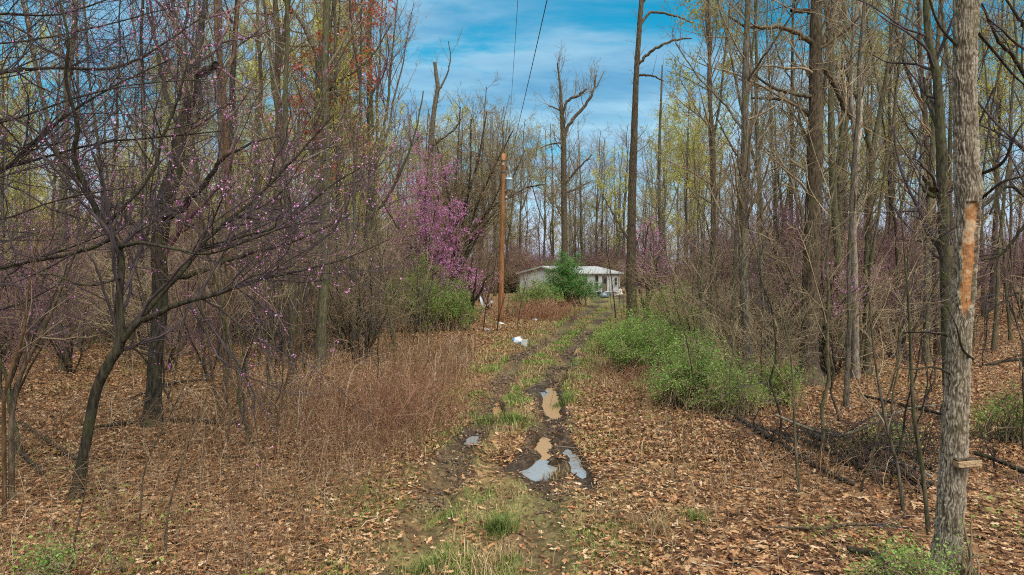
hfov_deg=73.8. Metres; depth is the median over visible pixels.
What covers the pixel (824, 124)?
budding tree
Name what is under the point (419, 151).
mossy tree
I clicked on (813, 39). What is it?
oak tree
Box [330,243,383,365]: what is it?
sapling
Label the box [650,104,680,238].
mossy tree
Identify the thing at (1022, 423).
sapling
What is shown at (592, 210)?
wood
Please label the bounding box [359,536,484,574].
grass tuft
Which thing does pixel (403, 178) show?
olive budded tree
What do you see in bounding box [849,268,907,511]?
sapling
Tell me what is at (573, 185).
mossy tree
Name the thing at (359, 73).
bare tree
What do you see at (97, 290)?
sapling
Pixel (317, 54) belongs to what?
red maple
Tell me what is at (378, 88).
bare tree
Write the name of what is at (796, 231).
purple shrub
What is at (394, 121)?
bare tree
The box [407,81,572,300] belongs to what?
leaning thicket tree
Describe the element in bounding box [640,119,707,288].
budding tree
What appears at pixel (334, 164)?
budding tree
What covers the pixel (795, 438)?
sapling
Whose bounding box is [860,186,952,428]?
sapling
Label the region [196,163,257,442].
sapling
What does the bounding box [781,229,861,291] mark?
dark shrub
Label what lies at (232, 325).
dark shrub
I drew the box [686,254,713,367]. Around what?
sapling
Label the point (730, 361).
honeysuckle bush
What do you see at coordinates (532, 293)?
honeysuckle bush
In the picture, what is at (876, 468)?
fallen branch
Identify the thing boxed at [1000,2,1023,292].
bare tree
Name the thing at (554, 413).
puddle
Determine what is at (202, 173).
bare tree
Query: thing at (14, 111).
bare tree
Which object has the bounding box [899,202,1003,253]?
purple shrub
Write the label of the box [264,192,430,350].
dark shrub
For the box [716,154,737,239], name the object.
budding tree
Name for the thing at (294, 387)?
bramble thicket
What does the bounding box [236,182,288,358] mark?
sapling
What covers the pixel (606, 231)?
bare tree
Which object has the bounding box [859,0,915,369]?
tree
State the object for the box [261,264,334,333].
tan shrub
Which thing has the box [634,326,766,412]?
honeysuckle bush
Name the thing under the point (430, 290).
sapling
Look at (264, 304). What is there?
sapling
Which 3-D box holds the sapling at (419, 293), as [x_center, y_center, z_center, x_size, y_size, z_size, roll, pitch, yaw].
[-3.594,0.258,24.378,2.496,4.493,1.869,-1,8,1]
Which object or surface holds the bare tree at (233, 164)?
on the ground at (424, 531)
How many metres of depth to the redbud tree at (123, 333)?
8.71 m
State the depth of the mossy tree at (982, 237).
32.49 m
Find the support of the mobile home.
on the ground at (424, 531)
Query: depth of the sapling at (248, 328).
13.48 m
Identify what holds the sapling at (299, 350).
on the ground at (424, 531)
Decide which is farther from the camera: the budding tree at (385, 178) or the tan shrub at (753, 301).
the budding tree at (385, 178)
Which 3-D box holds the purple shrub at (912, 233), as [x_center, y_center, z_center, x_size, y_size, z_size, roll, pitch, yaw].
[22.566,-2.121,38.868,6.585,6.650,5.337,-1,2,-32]
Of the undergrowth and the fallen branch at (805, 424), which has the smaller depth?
the fallen branch at (805, 424)
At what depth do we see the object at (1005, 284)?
27.17 m
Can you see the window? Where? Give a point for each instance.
(596, 276)
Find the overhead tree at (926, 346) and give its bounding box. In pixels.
[847,0,983,364]
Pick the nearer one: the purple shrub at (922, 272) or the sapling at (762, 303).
the sapling at (762, 303)
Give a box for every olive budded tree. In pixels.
[0,79,44,245]
[2,0,145,350]
[27,38,113,321]
[279,0,388,332]
[380,131,422,233]
[391,129,427,235]
[397,114,459,233]
[402,140,446,227]
[411,130,461,290]
[412,137,454,243]
[438,142,476,244]
[438,148,469,257]
[440,125,478,230]
[450,147,487,242]
[483,191,511,271]
[487,144,518,234]
[487,147,535,276]
[493,166,527,249]
[525,153,560,265]
[546,135,591,264]
[553,156,595,262]
[567,162,598,252]
[636,119,682,283]
[662,126,718,264]
[666,142,703,255]
[668,147,708,280]
[743,0,824,340]
[758,53,808,229]
[763,141,788,222]
[849,0,952,269]
[944,79,1004,212]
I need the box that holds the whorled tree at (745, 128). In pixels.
[650,0,837,380]
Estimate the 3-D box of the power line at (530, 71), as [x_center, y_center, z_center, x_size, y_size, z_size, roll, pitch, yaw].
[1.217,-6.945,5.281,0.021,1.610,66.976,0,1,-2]
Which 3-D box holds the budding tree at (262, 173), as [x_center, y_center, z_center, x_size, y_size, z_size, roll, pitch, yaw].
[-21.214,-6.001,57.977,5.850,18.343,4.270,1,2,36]
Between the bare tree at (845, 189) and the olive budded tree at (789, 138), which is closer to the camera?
the bare tree at (845, 189)
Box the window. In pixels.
[595,275,598,288]
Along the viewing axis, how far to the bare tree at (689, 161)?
103.02 m
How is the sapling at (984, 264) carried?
on the ground at (424, 531)
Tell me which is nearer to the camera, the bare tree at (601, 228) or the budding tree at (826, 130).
the budding tree at (826, 130)
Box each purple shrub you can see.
[0,157,147,401]
[0,177,102,363]
[0,227,82,344]
[0,234,86,357]
[5,234,126,339]
[73,183,253,342]
[109,225,275,377]
[171,238,251,337]
[188,227,303,334]
[200,255,260,339]
[246,220,390,346]
[306,223,403,320]
[655,243,754,340]
[679,193,801,333]
[698,158,933,333]
[716,163,939,340]
[737,213,846,293]
[770,208,913,324]
[771,192,886,252]
[781,204,919,323]
[845,231,952,336]
[858,203,954,285]
[875,178,1023,322]
[878,228,988,331]
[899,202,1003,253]
[951,159,1023,319]
[1001,221,1023,273]
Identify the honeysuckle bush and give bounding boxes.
[3,526,96,574]
[92,541,135,574]
[375,245,480,333]
[424,278,497,331]
[497,294,536,317]
[505,270,566,307]
[529,248,606,306]
[567,305,723,376]
[585,315,633,353]
[608,279,741,358]
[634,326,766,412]
[686,359,791,416]
[694,345,758,382]
[720,345,825,409]
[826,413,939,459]
[841,523,960,574]
[939,513,994,574]
[969,371,1023,445]
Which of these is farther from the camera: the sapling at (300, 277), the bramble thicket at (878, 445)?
the sapling at (300, 277)
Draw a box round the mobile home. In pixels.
[516,266,623,296]
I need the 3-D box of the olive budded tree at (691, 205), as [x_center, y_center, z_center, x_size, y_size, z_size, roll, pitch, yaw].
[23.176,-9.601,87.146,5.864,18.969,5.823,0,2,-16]
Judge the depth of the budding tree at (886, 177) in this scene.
43.33 m
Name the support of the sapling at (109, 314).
on the ground at (424, 531)
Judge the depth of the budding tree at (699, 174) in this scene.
59.81 m
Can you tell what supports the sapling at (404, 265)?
on the ground at (424, 531)
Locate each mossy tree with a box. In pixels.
[0,0,147,371]
[74,40,165,257]
[199,0,351,389]
[214,3,253,267]
[234,0,302,338]
[264,64,345,232]
[314,0,381,370]
[386,130,419,246]
[400,94,440,243]
[474,112,529,295]
[481,132,534,251]
[485,111,515,211]
[556,130,587,246]
[596,143,650,258]
[621,161,662,251]
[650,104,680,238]
[657,0,806,353]
[681,99,707,242]
[709,0,797,328]
[752,17,825,311]
[758,47,804,247]
[784,0,906,348]
[793,0,920,378]
[797,47,838,242]
[822,0,925,360]
[836,0,1023,418]
[911,0,1003,285]
[941,0,1023,318]
[978,1,997,160]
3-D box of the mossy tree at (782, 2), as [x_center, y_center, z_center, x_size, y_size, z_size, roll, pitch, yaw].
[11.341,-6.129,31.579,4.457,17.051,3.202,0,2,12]
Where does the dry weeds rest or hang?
on the ground at (424, 531)
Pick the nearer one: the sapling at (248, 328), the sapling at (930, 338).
the sapling at (248, 328)
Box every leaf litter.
[0,292,1023,463]
[0,429,1023,574]
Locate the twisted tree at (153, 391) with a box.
[37,0,455,428]
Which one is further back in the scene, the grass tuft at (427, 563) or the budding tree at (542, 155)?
the budding tree at (542, 155)
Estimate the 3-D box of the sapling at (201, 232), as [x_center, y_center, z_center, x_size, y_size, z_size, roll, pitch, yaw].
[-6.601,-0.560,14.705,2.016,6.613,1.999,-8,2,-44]
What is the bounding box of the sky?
[0,0,1023,271]
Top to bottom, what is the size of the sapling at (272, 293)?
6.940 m
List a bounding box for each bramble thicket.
[98,346,495,495]
[208,359,548,498]
[307,345,558,446]
[492,297,599,322]
[584,358,710,387]
[648,426,1019,522]
[665,404,1023,484]
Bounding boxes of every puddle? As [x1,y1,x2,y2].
[464,436,478,444]
[493,403,502,416]
[520,460,557,482]
[528,390,548,396]
[535,437,552,459]
[542,388,561,428]
[563,449,585,478]
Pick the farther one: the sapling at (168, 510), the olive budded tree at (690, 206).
the olive budded tree at (690, 206)
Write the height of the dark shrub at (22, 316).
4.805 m
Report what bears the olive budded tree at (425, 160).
on the ground at (424, 531)
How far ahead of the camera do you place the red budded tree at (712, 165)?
23.79 m
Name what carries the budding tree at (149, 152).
on the ground at (424, 531)
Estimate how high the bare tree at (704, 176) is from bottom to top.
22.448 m
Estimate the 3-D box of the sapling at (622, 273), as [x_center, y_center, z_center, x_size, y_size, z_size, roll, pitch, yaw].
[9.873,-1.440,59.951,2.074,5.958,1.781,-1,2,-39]
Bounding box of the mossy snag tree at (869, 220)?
[786,0,926,374]
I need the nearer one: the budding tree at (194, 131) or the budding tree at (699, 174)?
the budding tree at (194, 131)
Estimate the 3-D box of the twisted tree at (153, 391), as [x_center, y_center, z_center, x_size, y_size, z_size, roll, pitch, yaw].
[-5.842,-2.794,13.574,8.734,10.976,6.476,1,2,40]
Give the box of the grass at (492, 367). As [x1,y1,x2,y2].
[86,305,893,574]
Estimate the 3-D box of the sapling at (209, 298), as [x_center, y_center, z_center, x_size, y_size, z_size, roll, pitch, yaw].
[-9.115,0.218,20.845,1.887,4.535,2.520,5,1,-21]
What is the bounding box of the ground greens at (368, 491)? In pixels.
[0,313,1023,574]
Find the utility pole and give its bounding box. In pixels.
[498,153,512,321]
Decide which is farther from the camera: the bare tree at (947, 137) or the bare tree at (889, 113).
the bare tree at (947, 137)
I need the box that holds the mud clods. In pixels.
[393,330,593,513]
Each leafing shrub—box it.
[58,293,111,347]
[81,239,253,363]
[82,287,199,369]
[312,270,410,336]
[664,261,758,330]
[673,276,838,382]
[694,278,790,346]
[798,288,907,356]
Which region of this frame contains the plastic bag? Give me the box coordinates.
[512,337,521,342]
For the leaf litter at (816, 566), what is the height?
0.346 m
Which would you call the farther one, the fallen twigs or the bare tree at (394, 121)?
the bare tree at (394, 121)
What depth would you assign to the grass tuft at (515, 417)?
13.24 m
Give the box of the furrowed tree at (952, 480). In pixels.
[860,0,1023,574]
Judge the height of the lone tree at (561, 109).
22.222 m
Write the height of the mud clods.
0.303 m
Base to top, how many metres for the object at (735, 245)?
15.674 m
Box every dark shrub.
[0,193,127,373]
[0,274,51,340]
[52,264,115,345]
[58,227,206,347]
[74,206,192,336]
[176,221,307,344]
[211,221,304,331]
[240,234,343,349]
[263,212,398,363]
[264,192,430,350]
[294,235,381,338]
[296,224,398,329]
[304,260,379,333]
[328,208,434,358]
[458,247,504,309]
[655,215,748,312]
[665,259,690,295]
[719,244,797,315]
[725,234,795,342]
[729,215,884,378]
[748,244,846,354]
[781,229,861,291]
[844,250,917,334]
[874,250,951,327]
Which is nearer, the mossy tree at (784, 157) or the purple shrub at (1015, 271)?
the purple shrub at (1015, 271)
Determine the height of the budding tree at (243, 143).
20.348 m
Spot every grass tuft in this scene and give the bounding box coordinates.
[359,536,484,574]
[408,500,474,531]
[418,531,587,574]
[461,406,516,429]
[471,503,527,545]
[486,409,532,428]
[539,461,573,482]
[549,369,595,381]
[550,390,584,409]
[596,497,719,557]
[663,504,712,526]
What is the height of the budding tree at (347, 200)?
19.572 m
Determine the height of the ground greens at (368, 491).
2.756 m
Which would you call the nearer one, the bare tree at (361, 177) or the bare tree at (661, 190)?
the bare tree at (361, 177)
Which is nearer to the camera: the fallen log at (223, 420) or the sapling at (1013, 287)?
the sapling at (1013, 287)
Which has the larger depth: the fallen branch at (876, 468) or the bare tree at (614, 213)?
the bare tree at (614, 213)
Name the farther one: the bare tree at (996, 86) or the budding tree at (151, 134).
the budding tree at (151, 134)
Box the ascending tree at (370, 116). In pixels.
[331,0,438,335]
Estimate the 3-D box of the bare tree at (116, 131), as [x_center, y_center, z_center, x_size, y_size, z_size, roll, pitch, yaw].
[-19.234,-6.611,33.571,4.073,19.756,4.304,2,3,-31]
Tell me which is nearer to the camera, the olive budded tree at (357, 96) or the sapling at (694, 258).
the sapling at (694, 258)
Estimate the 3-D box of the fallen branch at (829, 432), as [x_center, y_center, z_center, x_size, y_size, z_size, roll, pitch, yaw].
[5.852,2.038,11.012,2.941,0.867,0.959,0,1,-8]
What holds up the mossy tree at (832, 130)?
on the ground at (424, 531)
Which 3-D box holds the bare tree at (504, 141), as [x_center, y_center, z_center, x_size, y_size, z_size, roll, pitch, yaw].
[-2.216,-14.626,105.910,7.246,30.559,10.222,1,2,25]
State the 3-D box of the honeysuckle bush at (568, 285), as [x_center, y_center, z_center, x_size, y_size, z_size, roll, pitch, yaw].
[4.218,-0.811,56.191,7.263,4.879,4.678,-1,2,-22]
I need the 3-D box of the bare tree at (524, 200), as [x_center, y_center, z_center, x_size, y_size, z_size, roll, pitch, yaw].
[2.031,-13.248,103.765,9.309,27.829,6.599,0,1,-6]
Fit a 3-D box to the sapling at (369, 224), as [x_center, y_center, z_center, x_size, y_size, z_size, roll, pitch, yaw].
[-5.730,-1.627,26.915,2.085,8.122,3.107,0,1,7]
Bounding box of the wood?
[0,127,1021,290]
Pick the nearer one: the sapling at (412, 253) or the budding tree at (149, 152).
the sapling at (412, 253)
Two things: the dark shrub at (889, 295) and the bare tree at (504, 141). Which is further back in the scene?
the bare tree at (504, 141)
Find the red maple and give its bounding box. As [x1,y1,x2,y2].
[249,0,395,347]
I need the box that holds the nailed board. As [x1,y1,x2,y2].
[953,457,981,467]
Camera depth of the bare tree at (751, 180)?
80.75 m
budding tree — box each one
[0,1,76,270]
[0,8,58,273]
[0,104,58,268]
[7,142,47,266]
[7,165,46,258]
[40,170,81,271]
[90,134,141,254]
[99,126,140,228]
[112,100,170,228]
[122,31,180,248]
[141,0,245,243]
[148,35,210,257]
[150,57,215,241]
[199,106,237,232]
[201,1,294,255]
[206,67,274,252]
[227,0,339,328]
[234,128,268,215]
[236,46,309,239]
[244,123,272,241]
[262,84,309,238]
[263,0,365,316]
[280,0,406,344]
[290,108,356,246]
[294,63,366,238]
[295,0,406,326]
[341,121,364,243]
[342,90,385,239]
[360,117,397,240]
[378,101,425,254]
[407,170,441,250]
[408,91,474,226]
[454,114,517,233]
[505,115,560,260]
[590,141,640,265]
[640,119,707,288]
[646,95,701,284]
[647,0,759,341]
[660,52,718,307]
[667,84,735,272]
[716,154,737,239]
[797,0,904,233]
[800,98,837,185]
[822,15,904,213]
[836,0,934,232]
[858,55,919,214]
[896,122,925,234]
[939,0,1023,307]
[946,102,1008,224]
[977,11,1023,292]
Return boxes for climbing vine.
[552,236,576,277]
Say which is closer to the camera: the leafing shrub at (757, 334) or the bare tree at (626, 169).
the leafing shrub at (757, 334)
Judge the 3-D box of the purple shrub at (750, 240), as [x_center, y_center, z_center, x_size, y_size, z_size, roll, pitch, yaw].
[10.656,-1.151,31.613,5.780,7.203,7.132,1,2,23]
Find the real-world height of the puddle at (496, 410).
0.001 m
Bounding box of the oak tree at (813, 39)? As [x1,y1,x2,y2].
[661,0,924,386]
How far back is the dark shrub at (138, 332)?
27.24 m
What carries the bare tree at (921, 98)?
on the ground at (424, 531)
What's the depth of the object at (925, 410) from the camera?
15.02 m
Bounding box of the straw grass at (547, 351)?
[229,305,790,574]
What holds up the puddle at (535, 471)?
on the ground at (424, 531)
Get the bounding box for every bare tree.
[0,0,53,139]
[0,92,28,215]
[1,113,52,279]
[14,76,91,251]
[20,0,90,344]
[45,151,84,253]
[80,0,165,341]
[81,103,132,284]
[87,24,168,316]
[106,0,164,348]
[108,0,268,362]
[117,51,194,257]
[136,0,254,319]
[157,0,233,270]
[186,0,284,352]
[209,77,247,196]
[227,0,349,352]
[290,0,353,224]
[330,0,388,247]
[330,0,410,352]
[342,0,431,319]
[349,97,382,258]
[374,91,421,240]
[398,97,461,238]
[434,115,466,233]
[435,105,477,253]
[450,157,479,280]
[452,73,526,301]
[453,97,491,248]
[463,126,510,266]
[471,108,517,292]
[471,115,514,238]
[483,96,519,240]
[496,106,549,254]
[512,144,546,251]
[524,119,569,257]
[536,119,575,255]
[552,153,591,254]
[555,112,606,259]
[581,120,613,254]
[582,129,615,253]
[584,157,620,255]
[600,164,637,253]
[603,114,642,254]
[607,135,645,258]
[622,120,670,241]
[636,128,688,279]
[673,100,716,228]
[691,91,729,230]
[720,140,755,240]
[733,134,770,232]
[749,0,888,214]
[750,0,822,326]
[781,0,892,248]
[845,0,933,331]
[847,9,913,239]
[866,0,990,356]
[880,2,999,237]
[899,98,947,249]
[945,83,982,207]
[948,0,1023,189]
[977,0,1023,301]
[979,0,1023,233]
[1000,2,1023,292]
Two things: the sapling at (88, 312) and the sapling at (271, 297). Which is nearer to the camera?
the sapling at (271, 297)
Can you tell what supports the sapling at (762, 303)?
on the ground at (424, 531)
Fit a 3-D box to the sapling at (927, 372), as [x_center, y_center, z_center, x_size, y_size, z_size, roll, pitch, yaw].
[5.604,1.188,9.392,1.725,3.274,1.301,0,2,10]
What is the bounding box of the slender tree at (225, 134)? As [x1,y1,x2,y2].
[163,0,319,396]
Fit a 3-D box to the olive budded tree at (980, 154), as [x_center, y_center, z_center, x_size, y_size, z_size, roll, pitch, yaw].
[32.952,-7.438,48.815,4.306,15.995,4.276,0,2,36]
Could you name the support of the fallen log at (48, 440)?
on the ground at (424, 531)
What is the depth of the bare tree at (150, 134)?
35.12 m
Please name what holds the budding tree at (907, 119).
on the ground at (424, 531)
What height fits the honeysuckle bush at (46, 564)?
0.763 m
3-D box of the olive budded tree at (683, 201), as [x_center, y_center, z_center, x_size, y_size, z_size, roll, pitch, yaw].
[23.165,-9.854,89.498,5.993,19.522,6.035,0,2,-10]
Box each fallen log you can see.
[6,435,44,473]
[19,420,76,459]
[95,420,139,427]
[130,378,211,398]
[170,418,242,424]
[728,408,856,487]
[805,430,971,484]
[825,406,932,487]
[846,545,887,562]
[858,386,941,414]
[858,437,936,488]
[892,459,933,477]
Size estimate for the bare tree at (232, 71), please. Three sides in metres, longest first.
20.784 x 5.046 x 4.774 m
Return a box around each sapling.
[0,178,51,450]
[0,223,99,500]
[1,227,71,520]
[2,192,37,354]
[44,206,95,351]
[71,431,95,570]
[73,250,97,348]
[80,221,108,347]
[81,148,173,411]
[87,258,144,363]
[104,0,291,447]
[110,278,142,366]
[124,223,178,335]
[127,374,206,555]
[137,127,263,450]
[139,276,246,539]
[141,114,251,391]
[144,172,220,399]
[146,99,275,415]
[147,67,258,418]
[184,216,306,415]
[184,227,241,350]
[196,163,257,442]
[204,191,251,310]
[205,257,280,392]
[227,191,299,396]
[232,181,262,345]
[233,156,332,414]
[233,175,335,383]
[235,120,295,415]
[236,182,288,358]
[236,264,285,353]
[237,232,263,349]
[240,235,317,389]
[241,281,317,430]
[242,210,287,353]
[250,158,317,332]
[253,150,309,366]
[257,140,330,362]
[262,293,307,459]
[263,216,341,384]
[266,123,338,371]
[266,214,337,341]
[281,66,373,394]
[307,175,357,355]
[320,186,354,292]
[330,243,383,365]
[331,201,395,362]
[331,232,396,352]
[344,148,396,337]
[348,105,423,367]
[348,221,391,339]
[350,200,374,345]
[353,248,419,383]
[359,223,386,353]
[380,258,409,343]
[384,209,408,340]
[387,209,422,342]
[390,190,418,335]
[392,234,447,342]
[394,218,412,335]
[395,180,437,344]
[395,254,442,334]
[401,214,435,337]
[401,232,450,348]
[405,213,433,285]
[407,142,475,339]
[407,276,433,333]
[419,232,444,340]
[451,224,479,335]
[483,249,498,330]
[497,280,514,330]
[505,249,514,304]
[517,273,528,325]
[523,251,535,305]
[599,254,614,306]
[604,238,621,323]
[605,261,625,300]
[616,240,626,303]
[623,171,677,301]
[640,215,703,418]
[647,218,687,311]
[647,224,702,330]
[662,124,734,358]
[676,224,714,332]
[677,264,725,349]
[685,221,746,364]
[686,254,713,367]
[701,174,842,439]
[706,239,722,311]
[709,207,785,417]
[723,244,822,381]
[746,4,902,452]
[746,90,860,421]
[759,301,799,493]
[786,182,832,283]
[839,174,953,491]
[843,256,974,475]
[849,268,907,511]
[858,224,1017,487]
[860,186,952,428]
[869,178,930,534]
[876,265,937,383]
[903,278,973,393]
[922,307,990,411]
[926,164,1017,398]
[927,226,978,341]
[941,119,1023,371]
[952,180,1005,345]
[973,231,1023,365]
[977,203,1007,325]
[980,187,1023,451]
[984,152,1023,295]
[1000,223,1015,312]
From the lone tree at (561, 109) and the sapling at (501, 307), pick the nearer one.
the sapling at (501, 307)
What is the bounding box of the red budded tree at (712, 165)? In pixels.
[655,0,754,351]
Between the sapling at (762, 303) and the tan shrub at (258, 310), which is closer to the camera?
the sapling at (762, 303)
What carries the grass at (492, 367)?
on the ground at (424, 531)
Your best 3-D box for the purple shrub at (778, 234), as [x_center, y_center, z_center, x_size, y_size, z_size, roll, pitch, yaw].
[11.981,-1.102,25.077,7.222,7.294,5.854,-1,2,-19]
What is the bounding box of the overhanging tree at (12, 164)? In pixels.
[0,0,319,363]
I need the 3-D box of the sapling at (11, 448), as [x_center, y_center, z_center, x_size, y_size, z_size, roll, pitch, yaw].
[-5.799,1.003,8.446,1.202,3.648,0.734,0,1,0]
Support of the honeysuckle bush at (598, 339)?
on the ground at (424, 531)
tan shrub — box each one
[41,189,274,371]
[73,297,111,342]
[84,234,241,346]
[96,241,235,340]
[233,254,332,345]
[236,280,297,337]
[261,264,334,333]
[613,239,787,361]
[642,226,791,338]
[680,275,859,396]
[703,267,794,346]
[721,216,953,378]
[821,225,1011,362]
[845,268,920,333]
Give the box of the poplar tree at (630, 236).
[604,0,693,330]
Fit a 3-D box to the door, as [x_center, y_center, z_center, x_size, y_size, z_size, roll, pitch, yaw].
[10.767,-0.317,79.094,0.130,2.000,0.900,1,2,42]
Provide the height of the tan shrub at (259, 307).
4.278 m
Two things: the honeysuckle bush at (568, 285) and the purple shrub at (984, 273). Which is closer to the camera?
the purple shrub at (984, 273)
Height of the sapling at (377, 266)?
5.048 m
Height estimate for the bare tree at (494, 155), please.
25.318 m
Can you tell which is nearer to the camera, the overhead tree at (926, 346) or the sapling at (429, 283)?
the overhead tree at (926, 346)
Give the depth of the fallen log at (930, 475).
9.58 m
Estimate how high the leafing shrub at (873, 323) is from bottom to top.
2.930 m
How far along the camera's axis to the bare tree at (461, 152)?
70.96 m
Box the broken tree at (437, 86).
[426,30,482,277]
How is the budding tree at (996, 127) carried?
on the ground at (424, 531)
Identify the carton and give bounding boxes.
[521,339,529,346]
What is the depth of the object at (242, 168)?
44.45 m
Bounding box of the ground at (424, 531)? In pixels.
[0,281,1023,574]
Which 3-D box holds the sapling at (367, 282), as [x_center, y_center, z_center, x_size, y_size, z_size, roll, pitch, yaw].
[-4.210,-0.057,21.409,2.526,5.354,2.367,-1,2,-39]
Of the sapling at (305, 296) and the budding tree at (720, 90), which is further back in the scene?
the budding tree at (720, 90)
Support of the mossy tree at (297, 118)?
on the ground at (424, 531)
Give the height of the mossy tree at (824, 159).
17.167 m
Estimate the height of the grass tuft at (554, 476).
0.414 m
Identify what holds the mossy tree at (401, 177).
on the ground at (424, 531)
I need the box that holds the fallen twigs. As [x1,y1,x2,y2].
[0,328,1023,574]
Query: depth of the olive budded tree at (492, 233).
83.23 m
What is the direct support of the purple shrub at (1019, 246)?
on the ground at (424, 531)
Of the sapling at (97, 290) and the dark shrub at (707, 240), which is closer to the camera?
the sapling at (97, 290)
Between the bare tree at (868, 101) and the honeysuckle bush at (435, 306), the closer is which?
the honeysuckle bush at (435, 306)
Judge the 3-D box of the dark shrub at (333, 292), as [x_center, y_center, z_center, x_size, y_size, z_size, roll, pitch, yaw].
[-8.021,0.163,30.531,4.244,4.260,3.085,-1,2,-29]
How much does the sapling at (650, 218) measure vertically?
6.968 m
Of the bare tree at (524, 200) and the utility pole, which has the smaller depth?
the utility pole
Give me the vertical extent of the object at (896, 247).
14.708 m
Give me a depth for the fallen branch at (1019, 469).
9.91 m
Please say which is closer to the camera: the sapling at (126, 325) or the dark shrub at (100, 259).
the sapling at (126, 325)
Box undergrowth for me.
[0,188,1023,350]
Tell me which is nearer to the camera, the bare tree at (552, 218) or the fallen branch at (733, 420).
the fallen branch at (733, 420)
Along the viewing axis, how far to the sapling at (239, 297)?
25.17 m
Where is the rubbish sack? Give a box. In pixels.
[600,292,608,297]
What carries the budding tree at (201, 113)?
on the ground at (424, 531)
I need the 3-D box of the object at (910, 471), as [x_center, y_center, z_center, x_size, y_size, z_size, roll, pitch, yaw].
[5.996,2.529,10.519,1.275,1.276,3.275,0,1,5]
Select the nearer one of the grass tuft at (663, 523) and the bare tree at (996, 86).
the grass tuft at (663, 523)
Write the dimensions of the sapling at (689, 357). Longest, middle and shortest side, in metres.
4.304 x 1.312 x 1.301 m
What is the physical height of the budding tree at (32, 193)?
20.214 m
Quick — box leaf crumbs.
[0,346,1023,574]
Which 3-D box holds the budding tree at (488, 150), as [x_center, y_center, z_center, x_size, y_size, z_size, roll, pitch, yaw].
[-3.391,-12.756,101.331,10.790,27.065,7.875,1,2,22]
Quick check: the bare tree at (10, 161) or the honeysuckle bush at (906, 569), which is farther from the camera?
the bare tree at (10, 161)
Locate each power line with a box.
[506,1,517,171]
[509,0,546,162]
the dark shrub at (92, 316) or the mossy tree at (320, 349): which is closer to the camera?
the mossy tree at (320, 349)
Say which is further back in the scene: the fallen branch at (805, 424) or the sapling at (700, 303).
the sapling at (700, 303)
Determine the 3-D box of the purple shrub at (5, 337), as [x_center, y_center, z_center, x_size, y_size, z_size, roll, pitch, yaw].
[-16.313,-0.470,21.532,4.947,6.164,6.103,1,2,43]
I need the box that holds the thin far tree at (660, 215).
[627,50,683,297]
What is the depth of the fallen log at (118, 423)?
12.38 m
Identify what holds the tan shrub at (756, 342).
on the ground at (424, 531)
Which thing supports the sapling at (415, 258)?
on the ground at (424, 531)
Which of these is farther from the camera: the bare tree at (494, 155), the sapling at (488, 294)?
the bare tree at (494, 155)
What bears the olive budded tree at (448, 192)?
on the ground at (424, 531)
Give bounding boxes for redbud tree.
[0,0,447,502]
[213,144,333,333]
[357,131,483,287]
[443,257,499,322]
[619,216,688,321]
[752,249,903,377]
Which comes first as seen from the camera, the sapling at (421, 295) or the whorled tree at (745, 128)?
the whorled tree at (745, 128)
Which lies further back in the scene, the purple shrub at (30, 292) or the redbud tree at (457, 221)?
the redbud tree at (457, 221)
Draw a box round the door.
[602,276,606,291]
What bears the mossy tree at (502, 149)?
on the ground at (424, 531)
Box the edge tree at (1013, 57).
[845,0,1023,392]
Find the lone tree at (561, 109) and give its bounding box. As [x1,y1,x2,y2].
[525,40,610,268]
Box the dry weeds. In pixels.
[0,286,1023,574]
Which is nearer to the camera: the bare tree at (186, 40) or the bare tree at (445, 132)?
the bare tree at (186, 40)
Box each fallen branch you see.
[715,378,818,448]
[767,409,871,464]
[767,493,933,542]
[774,391,941,442]
[819,427,922,488]
[829,425,939,463]
[866,449,936,493]
[883,429,939,473]
[972,424,1023,486]
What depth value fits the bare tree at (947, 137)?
57.30 m
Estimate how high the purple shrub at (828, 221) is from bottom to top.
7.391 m
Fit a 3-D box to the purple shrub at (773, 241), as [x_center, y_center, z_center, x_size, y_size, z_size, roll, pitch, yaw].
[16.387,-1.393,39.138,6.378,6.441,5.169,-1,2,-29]
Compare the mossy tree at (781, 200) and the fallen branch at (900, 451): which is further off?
the mossy tree at (781, 200)
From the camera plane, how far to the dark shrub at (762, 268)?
32.71 m
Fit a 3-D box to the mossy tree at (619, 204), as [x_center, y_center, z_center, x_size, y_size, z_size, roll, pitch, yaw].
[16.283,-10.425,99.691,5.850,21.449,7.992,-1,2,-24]
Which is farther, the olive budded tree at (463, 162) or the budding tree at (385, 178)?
the olive budded tree at (463, 162)
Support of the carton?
on the ground at (424, 531)
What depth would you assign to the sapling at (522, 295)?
35.01 m

